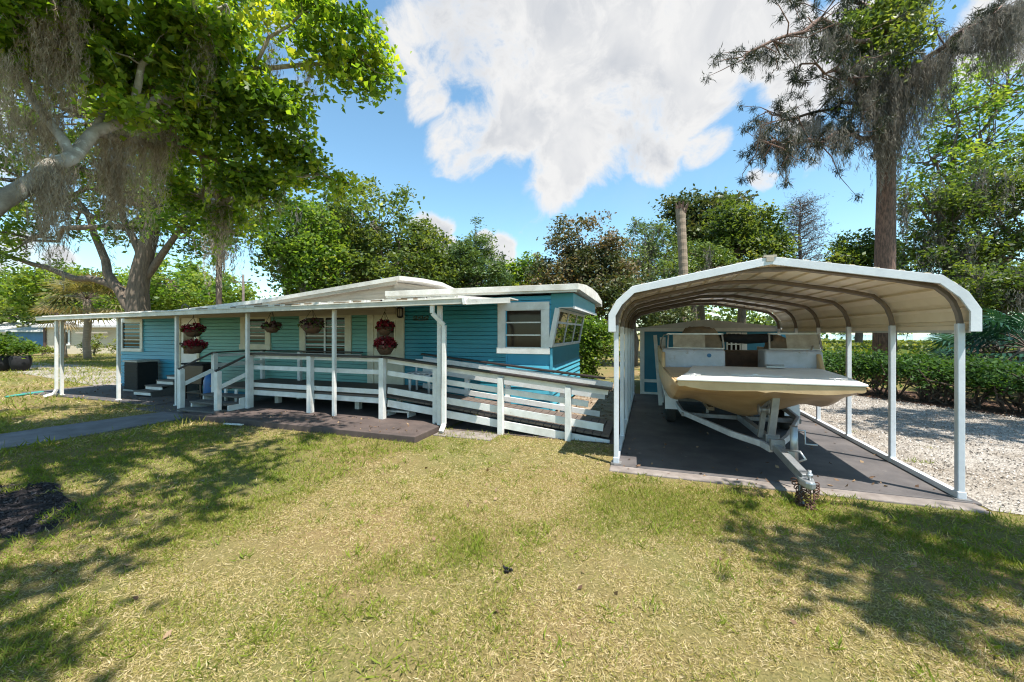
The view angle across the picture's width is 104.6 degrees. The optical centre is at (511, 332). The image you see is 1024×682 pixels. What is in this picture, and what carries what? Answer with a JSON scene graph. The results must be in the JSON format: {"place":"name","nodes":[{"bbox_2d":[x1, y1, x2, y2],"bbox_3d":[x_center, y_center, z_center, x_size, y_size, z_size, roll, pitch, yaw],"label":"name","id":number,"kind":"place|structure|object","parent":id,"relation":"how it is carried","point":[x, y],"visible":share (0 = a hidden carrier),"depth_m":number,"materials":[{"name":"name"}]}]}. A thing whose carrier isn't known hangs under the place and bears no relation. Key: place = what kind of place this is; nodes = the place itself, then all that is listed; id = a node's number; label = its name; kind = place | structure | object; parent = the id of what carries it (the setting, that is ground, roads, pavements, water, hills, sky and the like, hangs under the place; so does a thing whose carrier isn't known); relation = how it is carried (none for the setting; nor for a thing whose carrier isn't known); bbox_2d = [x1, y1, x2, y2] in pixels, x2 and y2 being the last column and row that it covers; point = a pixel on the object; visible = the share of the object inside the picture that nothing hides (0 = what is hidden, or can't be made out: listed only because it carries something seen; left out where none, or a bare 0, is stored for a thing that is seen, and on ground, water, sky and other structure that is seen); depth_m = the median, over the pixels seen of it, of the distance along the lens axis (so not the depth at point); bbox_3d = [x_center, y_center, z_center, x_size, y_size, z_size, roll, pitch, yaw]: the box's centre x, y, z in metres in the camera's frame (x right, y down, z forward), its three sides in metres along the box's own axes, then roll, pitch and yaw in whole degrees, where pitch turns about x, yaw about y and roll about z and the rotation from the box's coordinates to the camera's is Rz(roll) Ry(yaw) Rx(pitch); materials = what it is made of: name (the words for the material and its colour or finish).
{"place":"outdoors","nodes":[
{"label":"outdoors","id":0,"kind":"place"},
{"bbox_2d":[0,326,43,346],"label":"blue house","id":1,"kind":"structure","parent":0,"point":[31,333],"depth_m":46.00,"materials":[{"name":"blue paint"}]},
{"bbox_2d":[386,408,415,417],"bbox_3d":[-2.318,1.677,8.312,0.556,0.125,0.300,0,0,19],"label":"step stool","id":2,"kind":"object","parent":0,"point":[391,411],"visible":0.69,"depth_m":8.22,"materials":[{"name":"white paint"}]},
{"bbox_2d":[0,335,1023,681],"bbox_3d":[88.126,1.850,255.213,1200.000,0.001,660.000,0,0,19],"label":"ground","id":3,"kind":"structure","parent":0,"point":[672,555],"depth_m":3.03,"materials":[{"name":"green plant"}]},
{"bbox_2d":[0,355,16,371],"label":"plant pot","id":4,"kind":"object","parent":3,"relation":"on","point":[4,364],"visible":0.58,"depth_m":18.77,"materials":[{"name":"black plastic"}]},
{"bbox_2d":[0,322,41,334],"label":"grey roof house","id":5,"kind":"structure","parent":3,"relation":"on","point":[5,325],"depth_m":53.18,"materials":[{"name":"white metal"}]},
{"bbox_2d":[0,331,42,359],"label":"potted bush","id":6,"kind":"object","parent":3,"relation":"on","point":[10,344],"visible":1,"depth_m":18.93,"materials":[{"name":"green plant"}]},
{"bbox_2d":[5,391,45,397],"bbox_3d":[-14.366,1.817,11.667,0.198,0.055,0.946,0,0,-2],"label":"drain hose","id":7,"kind":"object","parent":3,"relation":"on","point":[22,394],"visible":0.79,"depth_m":11.64,"materials":[{"name":"teal plastic"}]},
{"bbox_2d":[0,267,68,327],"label":"broadleaf tree","id":8,"kind":"object","parent":3,"relation":"on","point":[10,321],"visible":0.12,"depth_m":53.76,"materials":[{"name":"green plant"}]},
{"bbox_2d":[27,345,53,355],"bbox_3d":[-37.893,1.472,32.087,2.588,0.962,1.693,0,0,-19],"label":"bush","id":9,"kind":"object","parent":3,"relation":"on","point":[48,350],"visible":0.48,"depth_m":31.91,"materials":[{"name":"green plant"}]},
{"bbox_2d":[0,481,81,538],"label":"mulch bed","id":10,"kind":"object","parent":3,"relation":"on","point":[34,505],"visible":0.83,"depth_m":4.17,"materials":[{"name":"brown wood"}]},
{"bbox_2d":[29,299,92,357],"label":"cabbage palm","id":11,"kind":"object","parent":3,"relation":"on","point":[68,327],"visible":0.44,"depth_m":28.82,"materials":[{"name":"green plant"}]},
{"bbox_2d":[0,260,122,322],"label":"broadleaf tree","id":12,"kind":"object","parent":3,"relation":"on","point":[27,286],"visible":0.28,"depth_m":45.38,"materials":[{"name":"green plant"}]},
{"bbox_2d":[12,362,121,384],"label":"gravel drive","id":13,"kind":"structure","parent":3,"relation":"on","point":[75,376],"depth_m":17.82,"materials":[{"name":"beige gravel"}]},
{"bbox_2d":[8,355,32,370],"bbox_3d":[-23.569,1.480,19.000,0.748,0.740,0.737,0,0,19],"label":"plant pot","id":14,"kind":"object","parent":13,"relation":"on","point":[18,363],"visible":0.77,"depth_m":18.78,"materials":[{"name":"black plastic"}]},
{"bbox_2d":[31,320,115,353],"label":"cottage","id":15,"kind":"structure","parent":3,"relation":"on","point":[76,337],"depth_m":34.00,"materials":[{"name":"white paint"}]},
{"bbox_2d":[66,330,69,344],"bbox_3d":[-38.225,0.450,33.930,0.705,1.300,0.080,0,0,0],"label":"window","id":16,"kind":"structure","parent":15,"relation":"in","point":[67,334],"depth_m":33.91,"materials":[{"name":"white paint"}]},
{"bbox_2d":[30,269,125,359],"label":"cabbage palm","id":17,"kind":"object","parent":3,"relation":"on","point":[91,289],"visible":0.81,"depth_m":26.54,"materials":[{"name":"green plant"}]},
{"bbox_2d":[0,412,184,448],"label":"garden walkway","id":18,"kind":"structure","parent":3,"relation":"on","point":[13,439],"depth_m":7.54,"materials":[{"name":"grey concrete"}]},
{"bbox_2d":[74,333,115,355],"bbox_3d":[-32.387,0.966,30.880,3.635,1.977,1.644,0,0,12],"label":"bush","id":19,"kind":"object","parent":3,"relation":"on","point":[94,346],"visible":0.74,"depth_m":30.90,"materials":[{"name":"green plant"}]},
{"bbox_2d":[22,384,199,404],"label":"porch slab","id":20,"kind":"structure","parent":3,"relation":"on","point":[108,394],"depth_m":11.41,"materials":[{"name":"grey concrete"}]},
{"bbox_2d":[122,359,159,390],"bbox_3d":[-11.741,1.340,12.544,0.716,0.950,0.610,0,0,19],"label":"air conditioner","id":21,"kind":"object","parent":20,"relation":"on","point":[139,374],"visible":0.94,"depth_m":12.32,"materials":[{"name":"black metal"}]},
{"bbox_2d":[133,374,197,396],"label":"steps","id":22,"kind":"structure","parent":20,"relation":"on","point":[162,387],"depth_m":11.49,"materials":[{"name":"grey paint"}]},
{"bbox_2d":[0,352,224,457],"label":"lawn grass","id":23,"kind":"structure","parent":3,"relation":"on","point":[78,360],"depth_m":11.77,"materials":[{"name":"green plant"}]},
{"bbox_2d":[0,73,285,311],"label":"sycamore tree","id":24,"kind":"object","parent":3,"relation":"on","point":[133,296],"visible":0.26,"depth_m":19.72,"materials":[{"name":"green plant"}]},
{"bbox_2d":[90,253,260,312],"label":"broadleaf tree","id":25,"kind":"object","parent":3,"relation":"on","point":[188,287],"visible":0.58,"depth_m":42.37,"materials":[{"name":"green plant"}]},
{"bbox_2d":[133,395,274,413],"bbox_3d":[-7.636,1.860,10.286,2.250,0.080,2.460,0,0,19],"label":"stair pad","id":26,"kind":"object","parent":3,"relation":"on","point":[168,407],"visible":0.21,"depth_m":9.74,"materials":[{"name":"grey concrete"}]},
{"bbox_2d":[181,362,221,398],"bbox_3d":[-8.555,1.325,10.915,0.860,0.991,0.530,0,0,19],"label":"grill","id":27,"kind":"object","parent":26,"relation":"on","point":[194,369],"visible":0.62,"depth_m":10.69,"materials":[{"name":"black paint"}]},
{"bbox_2d":[203,369,210,393],"bbox_3d":[-7.951,1.395,10.469,0.340,0.850,0.340,0,0,19],"label":"water jug","id":28,"kind":"object","parent":26,"relation":"on","point":[206,384],"visible":0.19,"depth_m":10.31,"materials":[{"name":"blue plastic"}]},
{"bbox_2d":[0,0,411,290],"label":"sweetgum tree","id":29,"kind":"object","parent":3,"relation":"on","point":[177,57],"visible":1,"depth_m":6.82,"materials":[{"name":"green plant"}]},
{"bbox_2d":[192,187,232,304],"bbox_3d":[-12.317,-2.347,16.900,1.985,8.397,1.376,0,0,19],"label":"moss snag","id":30,"kind":"object","parent":3,"relation":"on","point":[219,268],"visible":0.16,"depth_m":16.80,"materials":[{"name":"grey plant"}]},
{"bbox_2d":[206,274,252,304],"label":"utility pole","id":31,"kind":"object","parent":3,"relation":"on","point":[243,281],"visible":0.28,"depth_m":41.92,"materials":[{"name":"grey wood"}]},
{"bbox_2d":[234,194,366,297],"bbox_3d":[-11.001,-2.719,20.868,5.413,9.361,5.842,0,0,19],"label":"broadleaf tree","id":32,"kind":"object","parent":3,"relation":"on","point":[306,252],"visible":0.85,"depth_m":20.05,"materials":[{"name":"green plant"}]},
{"bbox_2d":[250,219,388,289],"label":"broadleaf tree","id":33,"kind":"object","parent":3,"relation":"on","point":[262,266],"visible":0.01,"depth_m":28.77,"materials":[{"name":"green plant"}]},
{"bbox_2d":[183,397,475,442],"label":"porch step slab","id":34,"kind":"structure","parent":3,"relation":"on","point":[422,426],"depth_m":8.01,"materials":[{"name":"grey concrete"}]},
{"bbox_2d":[177,349,424,418],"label":"railing","id":35,"kind":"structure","parent":34,"relation":"on","point":[310,389],"depth_m":8.97,"materials":[{"name":"white paint"}]},
{"bbox_2d":[113,276,601,410],"bbox_3d":[-5.446,0.205,12.507,15.740,3.330,4.912,0,0,19],"label":"mobile home","id":36,"kind":"object","parent":3,"relation":"on","point":[538,326],"visible":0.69,"depth_m":10.10,"materials":[{"name":"blue paint"}]},
{"bbox_2d":[121,319,143,351],"bbox_3d":[-12.831,0.088,13.351,1.188,1.099,0.073,0,0,19],"label":"window","id":37,"kind":"structure","parent":36,"relation":"in","point":[124,339],"depth_m":13.34,"materials":[{"name":"white paint"}]},
{"bbox_2d":[179,318,196,368],"bbox_3d":[-10.135,0.421,12.396,0.759,1.758,0.118,0,0,19],"label":"door","id":38,"kind":"structure","parent":36,"relation":"in","point":[186,357],"depth_m":12.46,"materials":[{"name":"white paint"}]},
{"bbox_2d":[239,317,271,349],"bbox_3d":[-7.452,-0.048,11.493,1.207,1.084,0.073,0,0,19],"label":"window","id":39,"kind":"structure","parent":36,"relation":"in","point":[265,344],"depth_m":11.48,"materials":[{"name":"beige paint"}]},
{"bbox_2d":[35,295,517,432],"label":"porch roof","id":40,"kind":"structure","parent":36,"relation":"attached to","point":[431,302],"depth_m":8.30,"materials":[{"name":"white metal"}]},
{"bbox_2d":[179,315,206,336],"bbox_3d":[-8.199,-0.177,10.176,0.576,0.590,0.553,0,0,19],"label":"hanging basket","id":41,"kind":"object","parent":40,"relation":"hanging from","point":[198,329],"visible":1,"depth_m":10.07,"materials":[{"name":"red plant"}]},
{"bbox_2d":[181,333,208,353],"bbox_3d":[-8.078,0.264,10.069,0.579,0.551,0.568,0,0,19],"label":"hanging basket","id":42,"kind":"object","parent":41,"relation":"hanging from","point":[192,346],"visible":1,"depth_m":9.96,"materials":[{"name":"red plant"}]},
{"bbox_2d":[260,312,282,332],"bbox_3d":[-5.593,-0.291,9.230,0.459,0.598,0.454,0,0,19],"label":"hanging basket","id":43,"kind":"object","parent":40,"relation":"hanging from","point":[273,326],"visible":0.97,"depth_m":9.16,"materials":[{"name":"metal"}]},
{"bbox_2d":[297,310,324,333],"bbox_3d":[-4.454,-0.289,8.836,0.601,0.642,0.573,0,0,19],"label":"hanging basket","id":44,"kind":"object","parent":40,"relation":"hanging from","point":[313,326],"visible":0.99,"depth_m":8.73,"materials":[{"name":"wicker"}]},
{"bbox_2d":[375,308,394,335],"bbox_3d":[-2.904,-0.244,9.044,0.452,0.629,0.468,0,0,19],"label":"hanging basket","id":45,"kind":"object","parent":40,"relation":"hanging from","point":[383,327],"visible":1,"depth_m":8.95,"materials":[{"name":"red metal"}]},
{"bbox_2d":[373,335,397,354],"bbox_3d":[-2.887,0.218,9.040,0.560,0.604,0.577,0,0,19],"label":"hanging basket","id":46,"kind":"object","parent":40,"relation":"hanging from","point":[388,345],"visible":0.98,"depth_m":8.92,"materials":[{"name":"red metal"}]},
{"bbox_2d":[299,315,351,353],"bbox_3d":[-5.042,0.070,10.661,1.782,1.336,0.073,0,0,19],"label":"window","id":47,"kind":"structure","parent":36,"relation":"in","point":[347,343],"depth_m":10.65,"materials":[{"name":"beige paint"}]},
{"bbox_2d":[373,314,396,383],"bbox_3d":[-3.208,0.424,10.004,0.715,1.752,0.118,0,0,19],"label":"door","id":48,"kind":"structure","parent":36,"relation":"in","point":[389,366],"depth_m":10.00,"materials":[{"name":"beige paint"}]},
{"bbox_2d":[397,307,402,317],"bbox_3d":[-2.759,-0.500,9.755,0.190,0.300,0.190,0,0,19],"label":"wall lantern","id":49,"kind":"object","parent":36,"relation":"attached to","point":[399,312],"depth_m":9.71,"materials":[{"name":"black paint"}]},
{"bbox_2d":[413,316,428,320],"bbox_3d":[-2.226,-0.351,9.698,0.446,0.126,0.018,0,0,19],"label":"scroll plaque","id":50,"kind":"object","parent":36,"relation":"attached to","point":[421,318],"visible":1,"depth_m":9.70,"materials":[{"name":"brown metal"}]},
{"bbox_2d":[497,302,549,353],"bbox_3d":[0.244,-0.100,8.836,1.235,1.151,0.073,0,0,19],"label":"window","id":51,"kind":"structure","parent":36,"relation":"in","point":[528,323],"depth_m":8.83,"materials":[{"name":"white paint"}]},
{"bbox_2d":[553,308,584,346],"bbox_3d":[1.535,-0.107,10.335,0.192,0.863,3.600,0,0,19],"label":"window","id":52,"kind":"structure","parent":36,"relation":"in","point":[569,327],"depth_m":10.03,"materials":[{"name":"clear glass"}]},
{"bbox_2d":[282,173,441,288],"bbox_3d":[-9.066,-3.678,23.966,10.348,11.322,9.464,0,0,19],"label":"broadleaf tree","id":53,"kind":"object","parent":3,"relation":"on","point":[377,267],"visible":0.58,"depth_m":22.66,"materials":[{"name":"green plant"}]},
{"bbox_2d":[385,229,481,287],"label":"broadleaf tree","id":54,"kind":"object","parent":3,"relation":"on","point":[443,233],"visible":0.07,"depth_m":28.46,"materials":[{"name":"green plant"}]},
{"bbox_2d":[392,213,476,287],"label":"broadleaf tree","id":55,"kind":"object","parent":3,"relation":"on","point":[437,257],"visible":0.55,"depth_m":25.12,"materials":[{"name":"green plant"}]},
{"bbox_2d":[433,429,498,440],"bbox_3d":[-0.825,1.865,7.124,1.110,0.070,0.430,0,0,19],"label":"downspout pad","id":56,"kind":"object","parent":3,"relation":"on","point":[477,435],"visible":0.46,"depth_m":7.05,"materials":[{"name":"concrete"}]},
{"bbox_2d":[435,216,518,287],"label":"cedar tree","id":57,"kind":"object","parent":3,"relation":"on","point":[469,251],"visible":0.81,"depth_m":26.14,"materials":[{"name":"green plant"}]},
{"bbox_2d":[382,353,613,442],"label":"wheelchair ramp","id":58,"kind":"structure","parent":3,"relation":"on","point":[565,418],"depth_m":7.55,"materials":[{"name":"white paint"}]},
{"bbox_2d":[408,359,436,393],"bbox_3d":[-1.985,0.964,8.810,0.578,0.720,0.360,0,0,19],"label":"patio bench","id":59,"kind":"object","parent":58,"relation":"on","point":[422,373],"visible":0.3,"depth_m":8.76,"materials":[{"name":"white plastic"}]},
{"bbox_2d":[503,565,512,572],"bbox_3d":[-0.034,1.821,3.056,0.066,0.049,0.070,0,0,39],"label":"pine cone","id":60,"kind":"object","parent":3,"relation":"on","point":[506,570],"visible":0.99,"depth_m":3.05,"materials":[{"name":"black plant"}]},
{"bbox_2d":[0,400,1023,563],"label":"lawn grass","id":61,"kind":"structure","parent":3,"relation":"on","point":[56,442],"depth_m":5.30,"materials":[{"name":"green plant"}]},
{"bbox_2d":[4,295,1021,341],"bbox_3d":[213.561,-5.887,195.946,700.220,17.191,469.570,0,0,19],"label":"distant wood","id":62,"kind":"object","parent":3,"relation":"on","point":[753,319],"visible":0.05,"depth_m":90.37,"materials":[{"name":"green plant"}]},
{"bbox_2d":[6,381,1023,638],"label":"fallen leaves","id":63,"kind":"object","parent":3,"relation":"on","point":[624,465],"visible":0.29,"depth_m":5.47,"materials":[{"name":"brown plant"}]},
{"bbox_2d":[483,250,553,286],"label":"broadleaf tree","id":64,"kind":"object","parent":3,"relation":"on","point":[517,265],"visible":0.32,"depth_m":29.25,"materials":[{"name":"green plant"}]},
{"bbox_2d":[450,414,619,443],"bbox_3d":[0.536,1.840,7.834,3.100,0.001,1.720,0,0,19],"label":"dirt strip","id":65,"kind":"object","parent":3,"relation":"on","point":[470,426],"visible":0.2,"depth_m":7.51,"materials":[{"name":"brown soil"}]},
{"bbox_2d":[515,209,648,356],"bbox_3d":[4.281,-2.682,24.238,8.176,9.282,7.469,0,0,19],"label":"magnolia tree","id":66,"kind":"object","parent":3,"relation":"on","point":[584,263],"visible":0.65,"depth_m":22.93,"materials":[{"name":"green plant"}]},
{"bbox_2d":[555,383,635,421],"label":"dirt yard","id":67,"kind":"structure","parent":3,"relation":"on","point":[608,406],"depth_m":10.01,"materials":[{"name":"brown soil"}]},
{"bbox_2d":[579,312,619,379],"bbox_3d":[2.721,0.601,13.508,2.231,2.715,1.826,0,0,-14],"label":"shrub","id":68,"kind":"object","parent":3,"relation":"on","point":[590,343],"visible":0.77,"depth_m":13.15,"materials":[{"name":"green plant"}]},
{"bbox_2d":[590,268,699,365],"bbox_3d":[7.328,-0.854,22.020,6.683,5.654,4.656,0,0,-2],"label":"understory tree","id":69,"kind":"object","parent":3,"relation":"on","point":[652,319],"visible":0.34,"depth_m":21.45,"materials":[{"name":"green plant"}]},
{"bbox_2d":[609,216,701,326],"bbox_3d":[10.341,-3.513,30.210,7.732,11.019,6.600,0,0,-29],"label":"cypress tree","id":70,"kind":"object","parent":3,"relation":"on","point":[650,252],"visible":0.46,"depth_m":29.11,"materials":[{"name":"green plant"}]},
{"bbox_2d":[675,201,688,320],"bbox_3d":[10.292,-3.014,23.998,0.764,9.752,0.765,0,0,19],"label":"palm snag","id":71,"kind":"object","parent":3,"relation":"on","point":[681,211],"visible":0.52,"depth_m":23.77,"materials":[{"name":"brown plant"}]},
{"bbox_2d":[641,238,742,320],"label":"cypress tree","id":72,"kind":"object","parent":3,"relation":"on","point":[694,267],"visible":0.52,"depth_m":26.34,"materials":[{"name":"green plant"}]},
{"bbox_2d":[648,183,764,319],"bbox_3d":[16.265,-5.328,33.182,9.305,14.573,7.925,0,0,19],"label":"broadleaf tree","id":73,"kind":"object","parent":3,"relation":"on","point":[695,210],"visible":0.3,"depth_m":31.91,"materials":[{"name":"green plant"}]},
{"bbox_2d":[691,187,801,322],"bbox_3d":[17.000,-4.156,29.212,7.597,12.245,7.210,0,0,-7],"label":"broadleaf tree","id":74,"kind":"object","parent":3,"relation":"on","point":[747,232],"visible":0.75,"depth_m":27.75,"materials":[{"name":"green plant"}]},
{"bbox_2d":[614,393,981,505],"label":"carport slab","id":75,"kind":"structure","parent":3,"relation":"on","point":[650,430],"depth_m":5.87,"materials":[{"name":"grey concrete"}]},
{"bbox_2d":[653,335,661,404],"bbox_3d":[3.737,0.945,10.156,0.095,1.764,0.563,0,0,6],"label":"plank","id":76,"kind":"object","parent":75,"relation":"on","point":[657,371],"visible":0.93,"depth_m":10.13,"materials":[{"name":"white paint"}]},
{"bbox_2d":[660,337,664,402],"bbox_3d":[3.990,0.975,10.495,0.141,1.699,0.456,0,0,22],"label":"plank","id":77,"kind":"object","parent":75,"relation":"on","point":[663,343],"visible":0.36,"depth_m":10.62,"materials":[{"name":"white wood"}]},
{"bbox_2d":[636,319,785,394],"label":"storage shed","id":78,"kind":"structure","parent":75,"relation":"on","point":[648,381],"depth_m":11.49,"materials":[{"name":"blue paint"}]},
{"bbox_2d":[726,332,740,349],"bbox_3d":[6.154,0.324,10.994,0.361,0.652,0.031,0,0,19],"label":"window","id":79,"kind":"structure","parent":78,"relation":"in","point":[729,346],"depth_m":11.00,"materials":[{"name":"white paint"}]},
{"bbox_2d":[662,385,819,510],"bbox_3d":[3.964,1.302,7.128,2.240,1.131,6.338,0,0,19],"label":"boat trailer","id":80,"kind":"object","parent":75,"relation":"on","point":[774,416],"visible":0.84,"depth_m":5.33,"materials":[{"name":"metal"}]},
{"bbox_2d":[658,326,870,415],"bbox_3d":[4.113,0.620,7.482,2.500,1.481,5.970,0,0,19],"label":"boat","id":81,"kind":"object","parent":80,"relation":"on","point":[698,363],"visible":0.97,"depth_m":6.03,"materials":[{"name":"beige plastic"}]},
{"bbox_2d":[608,254,981,501],"bbox_3d":[4.236,0.455,7.977,3.874,2.790,6.755,0,0,19],"label":"carport","id":82,"kind":"object","parent":75,"relation":"on","point":[799,296],"visible":0.94,"depth_m":5.54,"materials":[{"name":"beige metal"}]},
{"bbox_2d":[609,465,990,513],"bbox_3d":[3.121,1.864,4.749,3.800,0.072,0.215,0,0,19],"label":"carport apron","id":83,"kind":"object","parent":3,"relation":"on","point":[904,500],"visible":0.7,"depth_m":4.61,"materials":[{"name":"concrete"}]},
{"bbox_2d":[775,190,846,261],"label":"bare cypress","id":84,"kind":"object","parent":3,"relation":"on","point":[800,218],"visible":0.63,"depth_m":33.41,"materials":[{"name":"grey plant"}]},
{"bbox_2d":[700,0,1023,384],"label":"pine tree","id":85,"kind":"object","parent":3,"relation":"on","point":[887,85],"visible":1,"depth_m":13.06,"materials":[{"name":"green plant"}]},
{"bbox_2d":[818,227,930,343],"bbox_3d":[27.286,-2.979,30.370,7.484,9.885,6.387,0,0,19],"label":"broadleaf tree","id":86,"kind":"object","parent":3,"relation":"on","point":[859,253],"visible":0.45,"depth_m":29.17,"materials":[{"name":"green plant"}]},
{"bbox_2d":[799,395,1023,514],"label":"gravel yard","id":87,"kind":"structure","parent":3,"relation":"on","point":[998,490],"depth_m":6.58,"materials":[{"name":"beige gravel"}]},
{"bbox_2d":[821,339,1017,381],"bbox_3d":[34.885,1.224,23.293,41.014,1.321,34.902,0,0,19],"label":"field growth","id":88,"kind":"object","parent":3,"relation":"on","point":[901,344],"visible":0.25,"depth_m":21.80,"materials":[{"name":"green plant"}]},
{"bbox_2d":[857,387,1023,417],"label":"hedge bed","id":89,"kind":"object","parent":3,"relation":"on","point":[967,406],"visible":0.25,"depth_m":10.25,"materials":[{"name":"brown soil"}]},
{"bbox_2d":[821,341,1023,412],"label":"hedge","id":90,"kind":"object","parent":89,"relation":"on","point":[995,374],"visible":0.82,"depth_m":10.27,"materials":[{"name":"green plant"}]},
{"bbox_2d":[896,146,1023,348],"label":"mossy oak","id":91,"kind":"object","parent":3,"relation":"on","point":[941,204],"visible":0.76,"depth_m":18.54,"materials":[{"name":"green plant"}]},
{"bbox_2d":[896,35,1023,334],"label":"broadleaf tree","id":92,"kind":"object","parent":3,"relation":"on","point":[992,107],"visible":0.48,"depth_m":26.44,"materials":[{"name":"green plant"}]},
{"bbox_2d":[914,318,1022,390],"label":"saw palmetto","id":93,"kind":"object","parent":3,"relation":"on","point":[943,337],"visible":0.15,"depth_m":13.68,"materials":[{"name":"green plant"}]},
{"bbox_2d":[930,321,1023,396],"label":"saw palmetto","id":94,"kind":"object","parent":3,"relation":"on","point":[999,352],"visible":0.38,"depth_m":11.47,"materials":[{"name":"green plant"}]},
{"bbox_2d":[935,307,1023,401],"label":"saw palmetto","id":95,"kind":"object","parent":3,"relation":"on","point":[997,326],"visible":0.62,"depth_m":10.81,"materials":[{"name":"green plant"}]},
{"bbox_2d":[942,247,1023,351],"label":"mossy oak","id":96,"kind":"object","parent":3,"relation":"on","point":[997,291],"visible":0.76,"depth_m":15.37,"materials":[{"name":"green plant"}]},
{"bbox_2d":[0,0,1023,333],"label":"sky","id":97,"kind":"structure","parent":0,"point":[516,115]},
{"bbox_2d":[821,334,940,340],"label":"lake","id":98,"kind":"structure","parent":0,"point":[899,337],"depth_m":178.85,"materials":[{"name":"white liquid"}]}
]}

